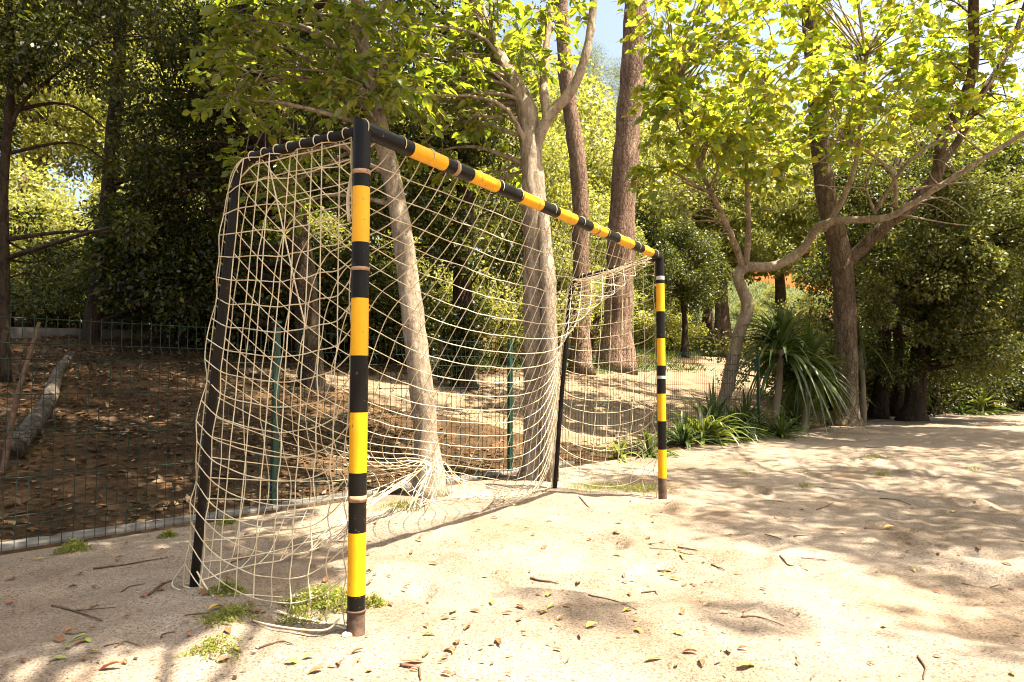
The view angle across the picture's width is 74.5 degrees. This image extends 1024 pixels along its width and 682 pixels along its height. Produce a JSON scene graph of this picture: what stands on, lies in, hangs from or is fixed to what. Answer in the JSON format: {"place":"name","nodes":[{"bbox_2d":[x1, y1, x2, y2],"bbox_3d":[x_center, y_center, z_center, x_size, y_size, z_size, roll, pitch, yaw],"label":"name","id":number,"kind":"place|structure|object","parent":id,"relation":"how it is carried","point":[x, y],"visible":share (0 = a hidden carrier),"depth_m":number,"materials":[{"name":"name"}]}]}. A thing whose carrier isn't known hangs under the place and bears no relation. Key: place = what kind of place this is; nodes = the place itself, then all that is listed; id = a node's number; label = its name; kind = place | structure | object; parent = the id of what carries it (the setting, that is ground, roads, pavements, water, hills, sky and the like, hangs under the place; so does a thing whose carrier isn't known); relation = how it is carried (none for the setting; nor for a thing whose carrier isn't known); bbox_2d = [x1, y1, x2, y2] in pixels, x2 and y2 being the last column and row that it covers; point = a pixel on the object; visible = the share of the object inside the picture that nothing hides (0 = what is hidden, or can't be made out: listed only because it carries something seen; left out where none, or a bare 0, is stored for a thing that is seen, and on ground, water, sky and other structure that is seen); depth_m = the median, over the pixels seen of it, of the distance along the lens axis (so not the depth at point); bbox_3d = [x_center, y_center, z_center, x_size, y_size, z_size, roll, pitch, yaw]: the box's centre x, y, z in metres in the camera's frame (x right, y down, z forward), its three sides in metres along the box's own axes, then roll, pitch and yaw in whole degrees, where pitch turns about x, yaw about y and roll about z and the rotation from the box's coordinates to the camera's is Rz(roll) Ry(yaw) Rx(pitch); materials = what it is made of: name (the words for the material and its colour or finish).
{"place":"outdoors","nodes":[
{"label":"outdoors","id":0,"kind":"place"},
{"bbox_2d":[0,220,1001,554],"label":"forest floor","id":1,"kind":"structure","parent":0,"point":[146,456],"depth_m":5.84,"materials":[{"name":"soil"}]},
{"bbox_2d":[10,278,43,317],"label":"background bush","id":2,"kind":"object","parent":1,"relation":"on","point":[17,292],"visible":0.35,"depth_m":10.60,"materials":[{"name":"green plant"}]},
{"bbox_2d":[10,274,85,327],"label":"background bush","id":3,"kind":"object","parent":1,"relation":"on","point":[55,313],"visible":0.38,"depth_m":11.49,"materials":[{"name":"green plant"}]},
{"bbox_2d":[9,183,86,326],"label":"background bush","id":4,"kind":"object","parent":1,"relation":"on","point":[12,212],"visible":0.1,"depth_m":11.86,"materials":[{"name":"green plant"}]},
{"bbox_2d":[9,154,92,272],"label":"background bush","id":5,"kind":"object","parent":1,"relation":"on","point":[26,174],"visible":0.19,"depth_m":14.20,"materials":[{"name":"green plant"}]},
{"bbox_2d":[0,0,107,170],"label":"background tree","id":6,"kind":"object","parent":1,"relation":"on","point":[83,124],"visible":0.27,"depth_m":18.96,"materials":[{"name":"green plant"}]},
{"bbox_2d":[9,188,109,327],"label":"background bush","id":7,"kind":"object","parent":1,"relation":"on","point":[61,219],"visible":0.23,"depth_m":11.99,"materials":[{"name":"green plant"}]},
{"bbox_2d":[9,223,111,328],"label":"background bush","id":8,"kind":"object","parent":1,"relation":"on","point":[73,318],"visible":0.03,"depth_m":11.86,"materials":[{"name":"green plant"}]},
{"bbox_2d":[16,174,133,258],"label":"background bush","id":9,"kind":"object","parent":1,"relation":"on","point":[94,191],"visible":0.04,"depth_m":14.97,"materials":[{"name":"green plant"}]},
{"bbox_2d":[0,0,161,191],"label":"background tree","id":10,"kind":"object","parent":1,"relation":"on","point":[87,103],"visible":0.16,"depth_m":20.21,"materials":[{"name":"green plant"}]},
{"bbox_2d":[10,327,165,339],"bbox_3d":[-6.295,-0.087,9.833,0.180,0.268,2.957,-2,-4,37],"label":"stone edging","id":11,"kind":"object","parent":1,"relation":"on","point":[16,332],"visible":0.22,"depth_m":9.65,"materials":[{"name":"stone"}]},
{"bbox_2d":[30,255,165,329],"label":"background bush","id":12,"kind":"object","parent":1,"relation":"on","point":[70,290],"visible":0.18,"depth_m":10.29,"materials":[{"name":"green plant"}]},
{"bbox_2d":[36,0,185,199],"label":"background tree","id":13,"kind":"object","parent":1,"relation":"on","point":[141,64],"visible":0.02,"depth_m":22.74,"materials":[{"name":"green plant"}]},
{"bbox_2d":[22,0,214,200],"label":"background tree","id":14,"kind":"object","parent":1,"relation":"on","point":[169,28],"visible":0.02,"depth_m":24.01,"materials":[{"name":"green plant"}]},
{"bbox_2d":[0,0,252,382],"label":"edge tree","id":15,"kind":"object","parent":1,"relation":"on","point":[16,52],"visible":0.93,"depth_m":6.60,"materials":[{"name":"green plant"}]},
{"bbox_2d":[41,0,268,344],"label":"dark tree","id":16,"kind":"object","parent":1,"relation":"on","point":[184,232],"visible":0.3,"depth_m":9.49,"materials":[{"name":"green plant"}]},
{"bbox_2d":[34,196,279,343],"bbox_3d":[-5.109,-1.040,10.455,3.701,2.656,3.689,1,-3,-16],"label":"background bush","id":17,"kind":"object","parent":1,"relation":"on","point":[88,240],"visible":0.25,"depth_m":9.22,"materials":[{"name":"green plant"}]},
{"bbox_2d":[96,26,312,217],"bbox_3d":[-8.053,-4.698,18.220,6.322,8.320,6.196,0,-3,8],"label":"background tree","id":18,"kind":"object","parent":1,"relation":"on","point":[161,137],"visible":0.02,"depth_m":16.49,"materials":[{"name":"green plant"}]},
{"bbox_2d":[97,199,350,354],"bbox_3d":[-4.613,-0.842,10.596,3.689,2.656,3.701,-2,-4,35],"label":"background bush","id":19,"kind":"object","parent":1,"relation":"on","point":[281,315],"visible":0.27,"depth_m":9.34,"materials":[{"name":"green plant"}]},
{"bbox_2d":[63,0,400,391],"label":"dark tree","id":20,"kind":"object","parent":1,"relation":"on","point":[162,163],"visible":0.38,"depth_m":8.54,"materials":[{"name":"green plant"}]},
{"bbox_2d":[0,461,574,551],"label":"kerb","id":21,"kind":"structure","parent":1,"relation":"on","point":[66,536],"depth_m":3.95,"materials":[{"name":"concrete"}]},
{"bbox_2d":[192,226,384,355],"bbox_3d":[-3.444,-0.725,10.919,3.392,2.434,3.381,2,-4,-36],"label":"background bush","id":22,"kind":"object","parent":1,"relation":"on","point":[286,292],"visible":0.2,"depth_m":10.22,"materials":[{"name":"green plant"}]},
{"bbox_2d":[267,206,394,348],"bbox_3d":[-3.638,-1.153,12.868,3.353,2.942,3.677,0,-3,7],"label":"background bush","id":23,"kind":"object","parent":1,"relation":"on","point":[329,225],"visible":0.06,"depth_m":12.65,"materials":[{"name":"green plant"}]},
{"bbox_2d":[212,52,455,340],"bbox_3d":[-4.250,-3.562,17.319,5.733,7.737,6.356,-2,-4,37],"label":"background tree","id":24,"kind":"object","parent":1,"relation":"on","point":[327,206],"visible":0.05,"depth_m":16.69,"materials":[{"name":"green plant"}]},
{"bbox_2d":[252,229,452,361],"bbox_3d":[-2.706,-0.637,11.761,3.392,2.435,3.381,-3,-4,43],"label":"background bush","id":25,"kind":"object","parent":1,"relation":"on","point":[377,306],"visible":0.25,"depth_m":10.87,"materials":[{"name":"green plant"}]},
{"bbox_2d":[0,313,762,551],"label":"fence","id":26,"kind":"object","parent":1,"relation":"on","point":[275,443],"visible":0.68,"depth_m":4.52,"materials":[{"name":"metal"}]},
{"bbox_2d":[336,230,452,359],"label":"background bush","id":27,"kind":"object","parent":1,"relation":"on","point":[389,348],"visible":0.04,"depth_m":12.34,"materials":[{"name":"green plant"}]},
{"bbox_2d":[304,64,508,248],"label":"background tree","id":28,"kind":"object","parent":1,"relation":"on","point":[401,121],"visible":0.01,"depth_m":19.50,"materials":[{"name":"green plant"}]},
{"bbox_2d":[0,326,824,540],"bbox_3d":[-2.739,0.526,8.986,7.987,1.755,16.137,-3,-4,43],"label":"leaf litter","id":29,"kind":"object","parent":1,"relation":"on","point":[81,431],"visible":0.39,"depth_m":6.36,"materials":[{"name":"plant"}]},
{"bbox_2d":[0,322,40,474],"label":"leaning stick","id":30,"kind":"object","parent":29,"relation":"on","point":[13,414],"visible":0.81,"depth_m":4.41,"materials":[{"name":"wood"}]},
{"bbox_2d":[10,351,74,456],"bbox_3d":[-4.211,0.451,6.177,0.169,0.839,3.651,2,-3,-29],"label":"fallen log","id":31,"kind":"object","parent":29,"relation":"on","point":[35,419],"visible":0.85,"depth_m":5.24,"materials":[{"name":"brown wood"}]},
{"bbox_2d":[331,254,495,363],"bbox_3d":[-1.894,-0.470,12.399,3.074,2.213,3.084,2,-3,-29],"label":"background bush","id":32,"kind":"object","parent":1,"relation":"on","point":[401,349],"visible":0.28,"depth_m":11.64,"materials":[{"name":"green plant"}]},
{"bbox_2d":[292,0,562,389],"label":"dark tree","id":33,"kind":"object","parent":1,"relation":"on","point":[472,157],"visible":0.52,"depth_m":10.18,"materials":[{"name":"green plant"}]},
{"bbox_2d":[384,229,522,356],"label":"background bush","id":34,"kind":"object","parent":1,"relation":"on","point":[490,301],"visible":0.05,"depth_m":13.82,"materials":[{"name":"green plant"}]},
{"bbox_2d":[374,97,571,333],"bbox_3d":[-1.178,-5.174,24.888,7.573,10.169,7.726,-2,-4,33],"label":"background tree","id":35,"kind":"object","parent":1,"relation":"on","point":[548,142],"visible":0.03,"depth_m":24.09,"materials":[{"name":"green plant"}]},
{"bbox_2d":[447,243,593,364],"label":"background bush","id":36,"kind":"object","parent":1,"relation":"on","point":[503,325],"visible":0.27,"depth_m":14.05,"materials":[{"name":"green plant"}]},
{"bbox_2d":[437,101,609,348],"bbox_3d":[0.041,-3.281,18.974,5.619,7.396,5.508,2,-3,-29],"label":"background tree","id":37,"kind":"object","parent":1,"relation":"on","point":[554,191],"visible":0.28,"depth_m":18.38,"materials":[{"name":"green plant"}]},
{"bbox_2d":[392,355,698,373],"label":"grass verge","id":38,"kind":"object","parent":1,"relation":"on","point":[596,371],"depth_m":14.98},
{"bbox_2d":[501,258,635,355],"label":"background bush","id":39,"kind":"object","parent":1,"relation":"on","point":[560,279],"visible":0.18,"depth_m":17.82,"materials":[{"name":"green plant"}]},
{"bbox_2d":[554,0,595,375],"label":"pine tree","id":40,"kind":"object","parent":1,"relation":"on","point":[578,172],"visible":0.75,"depth_m":14.35,"materials":[{"name":"brown plant"}]},
{"bbox_2d":[570,262,655,353],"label":"background bush","id":41,"kind":"object","parent":1,"relation":"on","point":[595,316],"visible":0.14,"depth_m":19.82,"materials":[{"name":"green plant"}]},
{"bbox_2d":[594,438,641,462],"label":"strap leaved plant","id":42,"kind":"object","parent":1,"relation":"on","point":[622,447],"visible":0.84,"depth_m":7.09,"materials":[{"name":"green plant"}]},
{"bbox_2d":[596,0,646,374],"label":"pine tree","id":43,"kind":"object","parent":1,"relation":"on","point":[626,155],"visible":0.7,"depth_m":15.73,"materials":[{"name":"brown plant"}]},
{"bbox_2d":[433,245,830,372],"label":"grass","id":44,"kind":"structure","parent":1,"relation":"on","point":[672,354],"depth_m":24.71,"materials":[{"name":"plant"}]},
{"bbox_2d":[598,283,692,351],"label":"background bush","id":45,"kind":"object","parent":1,"relation":"on","point":[648,307],"visible":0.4,"depth_m":25.50,"materials":[{"name":"green plant"}]},
{"bbox_2d":[601,203,689,345],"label":"background tree","id":46,"kind":"object","parent":1,"relation":"on","point":[650,234],"visible":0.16,"depth_m":29.46,"materials":[{"name":"green plant"}]},
{"bbox_2d":[611,429,684,458],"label":"strap leaved plant","id":47,"kind":"object","parent":1,"relation":"on","point":[649,453],"visible":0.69,"depth_m":7.40,"materials":[{"name":"green plant"}]},
{"bbox_2d":[633,297,708,353],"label":"background bush","id":48,"kind":"object","parent":1,"relation":"on","point":[691,328],"visible":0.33,"depth_m":27.69,"materials":[{"name":"green plant"}]},
{"bbox_2d":[651,410,731,450],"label":"strap leaved plant","id":49,"kind":"object","parent":1,"relation":"on","point":[687,441],"visible":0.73,"depth_m":8.35,"materials":[{"name":"green plant"}]},
{"bbox_2d":[654,379,777,439],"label":"strap leaved plant","id":50,"kind":"object","parent":1,"relation":"on","point":[715,409],"visible":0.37,"depth_m":9.41,"materials":[{"name":"green plant"}]},
{"bbox_2d":[595,58,837,357],"bbox_3d":[8.985,-5.818,30.363,10.536,13.867,10.327,-1,-3,18],"label":"background tree","id":51,"kind":"object","parent":1,"relation":"on","point":[726,322],"visible":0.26,"depth_m":29.03,"materials":[{"name":"green plant"}]},
{"bbox_2d":[666,403,771,449],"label":"strap leaved plant","id":52,"kind":"object","parent":1,"relation":"on","point":[709,426],"visible":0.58,"depth_m":8.80,"materials":[{"name":"green plant"}]},
{"bbox_2d":[641,175,801,356],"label":"background tree","id":53,"kind":"object","parent":1,"relation":"on","point":[767,245],"visible":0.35,"depth_m":29.26,"materials":[{"name":"green plant"}]},
{"bbox_2d":[716,394,782,441],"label":"strap leaved plant","id":54,"kind":"object","parent":1,"relation":"on","point":[737,418],"visible":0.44,"depth_m":9.30,"materials":[{"name":"green plant"}]},
{"bbox_2d":[699,380,800,438],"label":"strap leaved plant","id":55,"kind":"object","parent":1,"relation":"on","point":[747,415],"visible":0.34,"depth_m":9.99,"materials":[{"name":"green plant"}]},
{"bbox_2d":[677,66,876,316],"bbox_3d":[13.453,-6.026,33.880,11.016,14.791,11.238,-2,-4,34],"label":"background tree","id":56,"kind":"object","parent":1,"relation":"on","point":[780,290],"visible":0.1,"depth_m":31.60,"materials":[{"name":"green plant"}]},
{"bbox_2d":[696,297,865,414],"bbox_3d":[5.419,0.363,13.132,2.938,2.460,2.647,1,-3,-14],"label":"background bush","id":57,"kind":"object","parent":1,"relation":"on","point":[827,349],"visible":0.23,"depth_m":13.04,"materials":[{"name":"green plant"}]},
{"bbox_2d":[716,303,856,437],"bbox_3d":[4.363,0.614,10.727,2.065,2.660,1.900,-2,-4,31],"label":"strap leaved plant","id":58,"kind":"object","parent":1,"relation":"on","point":[778,333],"visible":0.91,"depth_m":10.55,"materials":[{"name":"green plant"}]},
{"bbox_2d":[751,405,826,441],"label":"strap leaved plant","id":59,"kind":"object","parent":1,"relation":"on","point":[783,430],"visible":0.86,"depth_m":9.69,"materials":[{"name":"green plant"}]},
{"bbox_2d":[765,392,845,425],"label":"strap leaved plant","id":60,"kind":"object","parent":1,"relation":"on","point":[791,406],"visible":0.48,"depth_m":11.44,"materials":[{"name":"green plant"}]},
{"bbox_2d":[789,292,829,319],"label":"background bush","id":61,"kind":"object","parent":1,"relation":"on","point":[806,297],"visible":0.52,"depth_m":40.96,"materials":[{"name":"green plant"}]},
{"bbox_2d":[754,317,875,432],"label":"strap leaved plant","id":62,"kind":"object","parent":1,"relation":"on","point":[804,421],"visible":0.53,"depth_m":10.82,"materials":[{"name":"green plant"}]},
{"bbox_2d":[614,0,1023,419],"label":"bent tree","id":63,"kind":"object","parent":1,"relation":"on","point":[724,138],"visible":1,"depth_m":9.20,"materials":[{"name":"green plant"}]},
{"bbox_2d":[750,305,892,409],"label":"background bush","id":64,"kind":"object","parent":1,"relation":"on","point":[869,371],"visible":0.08,"depth_m":13.70,"materials":[{"name":"green plant"}]},
{"bbox_2d":[789,199,912,328],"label":"background tree","id":65,"kind":"object","parent":1,"relation":"on","point":[813,246],"visible":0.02,"depth_m":24.81,"materials":[{"name":"green plant"}]},
{"bbox_2d":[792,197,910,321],"bbox_3d":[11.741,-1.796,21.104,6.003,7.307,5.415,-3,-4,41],"label":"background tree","id":66,"kind":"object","parent":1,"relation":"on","point":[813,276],"visible":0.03,"depth_m":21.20,"materials":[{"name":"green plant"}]},
{"bbox_2d":[771,314,947,408],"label":"background bush","id":67,"kind":"object","parent":1,"relation":"on","point":[907,363],"visible":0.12,"depth_m":13.41,"materials":[{"name":"green plant"}]},
{"bbox_2d":[821,313,901,422],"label":"strap leaved plant","id":68,"kind":"object","parent":1,"relation":"on","point":[861,353],"visible":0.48,"depth_m":12.85,"materials":[{"name":"green plant"}]},
{"bbox_2d":[751,66,983,314],"bbox_3d":[16.361,-5.510,31.889,11.016,14.791,11.238,-1,-3,19],"label":"background tree","id":69,"kind":"object","parent":1,"relation":"on","point":[904,126],"visible":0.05,"depth_m":29.70,"materials":[{"name":"green plant"}]},
{"bbox_2d":[819,148,932,415],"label":"shaded tree","id":70,"kind":"object","parent":1,"relation":"on","point":[896,405],"visible":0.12,"depth_m":14.90,"materials":[{"name":"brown plant"}]},
{"bbox_2d":[753,0,1023,426],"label":"tall tree","id":71,"kind":"object","parent":1,"relation":"on","point":[844,258],"visible":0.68,"depth_m":11.88,"materials":[{"name":"brown plant"}]},
{"bbox_2d":[807,61,1023,386],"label":"background tree","id":72,"kind":"object","parent":1,"relation":"on","point":[893,153],"visible":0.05,"depth_m":28.73,"materials":[{"name":"green plant"}]},
{"bbox_2d":[829,130,1023,407],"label":"background tree","id":73,"kind":"object","parent":1,"relation":"on","point":[929,150],"visible":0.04,"depth_m":19.13,"materials":[{"name":"green plant"}]},
{"bbox_2d":[921,76,1023,167],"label":"background tree","id":74,"kind":"object","parent":1,"relation":"on","point":[1012,91],"visible":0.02,"depth_m":29.95,"materials":[{"name":"green plant"}]},
{"bbox_2d":[0,400,1023,681],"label":"sand court","id":75,"kind":"object","parent":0,"point":[856,572],"visible":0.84,"depth_m":2.90,"materials":[{"name":"sand"}]},
{"bbox_2d":[48,538,92,555],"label":"weed clump","id":76,"kind":"object","parent":75,"relation":"on","point":[72,546],"visible":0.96,"depth_m":3.32,"materials":[{"name":"green plant"}]},
{"bbox_2d":[174,632,242,664],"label":"weed clump","id":77,"kind":"object","parent":75,"relation":"on","point":[214,644],"visible":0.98,"depth_m":2.10,"materials":[{"name":"green plant"}]},
{"bbox_2d":[204,579,249,597],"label":"weed clump","id":78,"kind":"object","parent":75,"relation":"on","point":[225,588],"visible":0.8,"depth_m":2.67,"materials":[{"name":"green plant"}]},
{"bbox_2d":[193,603,265,628],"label":"weed clump","id":79,"kind":"object","parent":75,"relation":"on","point":[231,609],"visible":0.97,"depth_m":2.38,"materials":[{"name":"green plant"}]},
{"bbox_2d":[179,0,456,498],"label":"leaning tree","id":80,"kind":"object","parent":75,"relation":"on","point":[361,83],"visible":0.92,"depth_m":5.01,"materials":[{"name":"green plant"}]},
{"bbox_2d":[273,581,386,637],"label":"weed clump","id":81,"kind":"object","parent":75,"relation":"on","point":[321,600],"visible":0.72,"depth_m":2.48,"materials":[{"name":"green plant"}]},
{"bbox_2d":[171,117,666,636],"bbox_3d":[-0.318,0.264,3.909,1.415,1.930,3.164,-2,-4,32],"label":"football goal","id":82,"kind":"object","parent":75,"relation":"on","point":[363,133],"visible":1,"depth_m":2.75,"materials":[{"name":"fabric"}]},
{"bbox_2d":[336,0,598,481],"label":"forked tree","id":83,"kind":"object","parent":75,"relation":"on","point":[492,66],"visible":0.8,"depth_m":5.74,"materials":[{"name":"grey plant"}]},
{"bbox_2d":[0,417,1023,680],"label":"sand debris","id":84,"kind":"object","parent":75,"relation":"on","point":[618,541],"visible":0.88,"depth_m":3.01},
{"bbox_2d":[792,147,923,418],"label":"shaded tree","id":85,"kind":"object","parent":75,"relation":"on","point":[880,400],"visible":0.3,"depth_m":14.07,"materials":[{"name":"green plant"}]},
{"bbox_2d":[848,163,1023,420],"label":"evergreen tree","id":86,"kind":"object","parent":75,"relation":"on","point":[951,278],"visible":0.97,"depth_m":12.39,"materials":[{"name":"green plant"}]},
{"bbox_2d":[874,333,1023,415],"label":"background bush","id":87,"kind":"object","parent":75,"relation":"on","point":[937,401],"visible":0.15,"depth_m":15.01,"materials":[{"name":"green plant"}]},
{"bbox_2d":[933,325,1023,411],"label":"background bush","id":88,"kind":"object","parent":75,"relation":"on","point":[1016,389],"visible":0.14,"depth_m":16.52,"materials":[{"name":"green plant"}]},
{"bbox_2d":[960,379,1022,414],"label":"strap leaved plant","id":89,"kind":"object","parent":75,"relation":"on","point":[981,400],"visible":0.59,"depth_m":15.79,"materials":[{"name":"green plant"}]},
{"bbox_2d":[960,132,1023,409],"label":"background tree","id":90,"kind":"object","parent":75,"relation":"on","point":[999,162],"visible":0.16,"depth_m":17.91,"materials":[{"name":"green plant"}]},
{"bbox_2d":[0,0,1023,273],"label":"sky","id":91,"kind":"structure","parent":0,"point":[609,21],"materials":[{"name":"white"}]},
{"bbox_2d":[239,356,998,447],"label":"dirt track","id":92,"kind":"structure","parent":0,"point":[689,381],"depth_m":10.25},
{"bbox_2d":[488,269,832,358],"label":"grass bank","id":93,"kind":"structure","parent":0,"point":[792,289],"depth_m":41.04,"materials":[{"name":"plant"}]},
{"bbox_2d":[479,124,612,291],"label":"background tree","id":94,"kind":"object","parent":93,"relation":"on","point":[597,174],"visible":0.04,"depth_m":28.64,"materials":[{"name":"green plant"}]},
{"bbox_2d":[479,23,641,303],"bbox_3d":[0.027,-7.373,29.986,10.536,13.867,10.327,2,-4,-33],"label":"background tree","id":95,"kind":"object","parent":93,"relation":"on","point":[592,147],"visible":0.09,"depth_m":27.94,"materials":[{"name":"green plant"}]},
{"bbox_2d":[512,52,681,237],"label":"background tree","id":96,"kind":"object","parent":93,"relation":"on","point":[601,106],"visible":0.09,"depth_m":32.53,"materials":[{"name":"green plant"}]},
{"bbox_2d":[552,201,649,344],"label":"background tree","id":97,"kind":"object","parent":93,"relation":"on","point":[638,237],"visible":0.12,"depth_m":25.34,"materials":[{"name":"green plant"}]},
{"bbox_2d":[551,40,652,137],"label":"background tree","id":98,"kind":"object","parent":93,"relation":"on","point":[595,63],"visible":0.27,"depth_m":44.47,"materials":[{"name":"plant"}]},
{"bbox_2d":[588,151,720,344],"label":"background tree","id":99,"kind":"object","parent":93,"relation":"on","point":[657,208],"visible":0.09,"depth_m":31.43,"materials":[{"name":"green plant"}]},
{"bbox_2d":[579,48,743,203],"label":"background tree","id":100,"kind":"object","parent":93,"relation":"on","point":[650,83],"visible":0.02,"depth_m":41.29,"materials":[{"name":"green plant"}]},
{"bbox_2d":[633,214,734,357],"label":"background tree","id":101,"kind":"object","parent":93,"relation":"on","point":[691,296],"visible":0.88,"depth_m":23.73,"materials":[{"name":"green plant"}]},
{"bbox_2d":[643,88,737,334],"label":"background tree","id":102,"kind":"object","parent":93,"relation":"on","point":[708,320],"visible":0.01,"depth_m":35.87,"materials":[{"name":"plant"}]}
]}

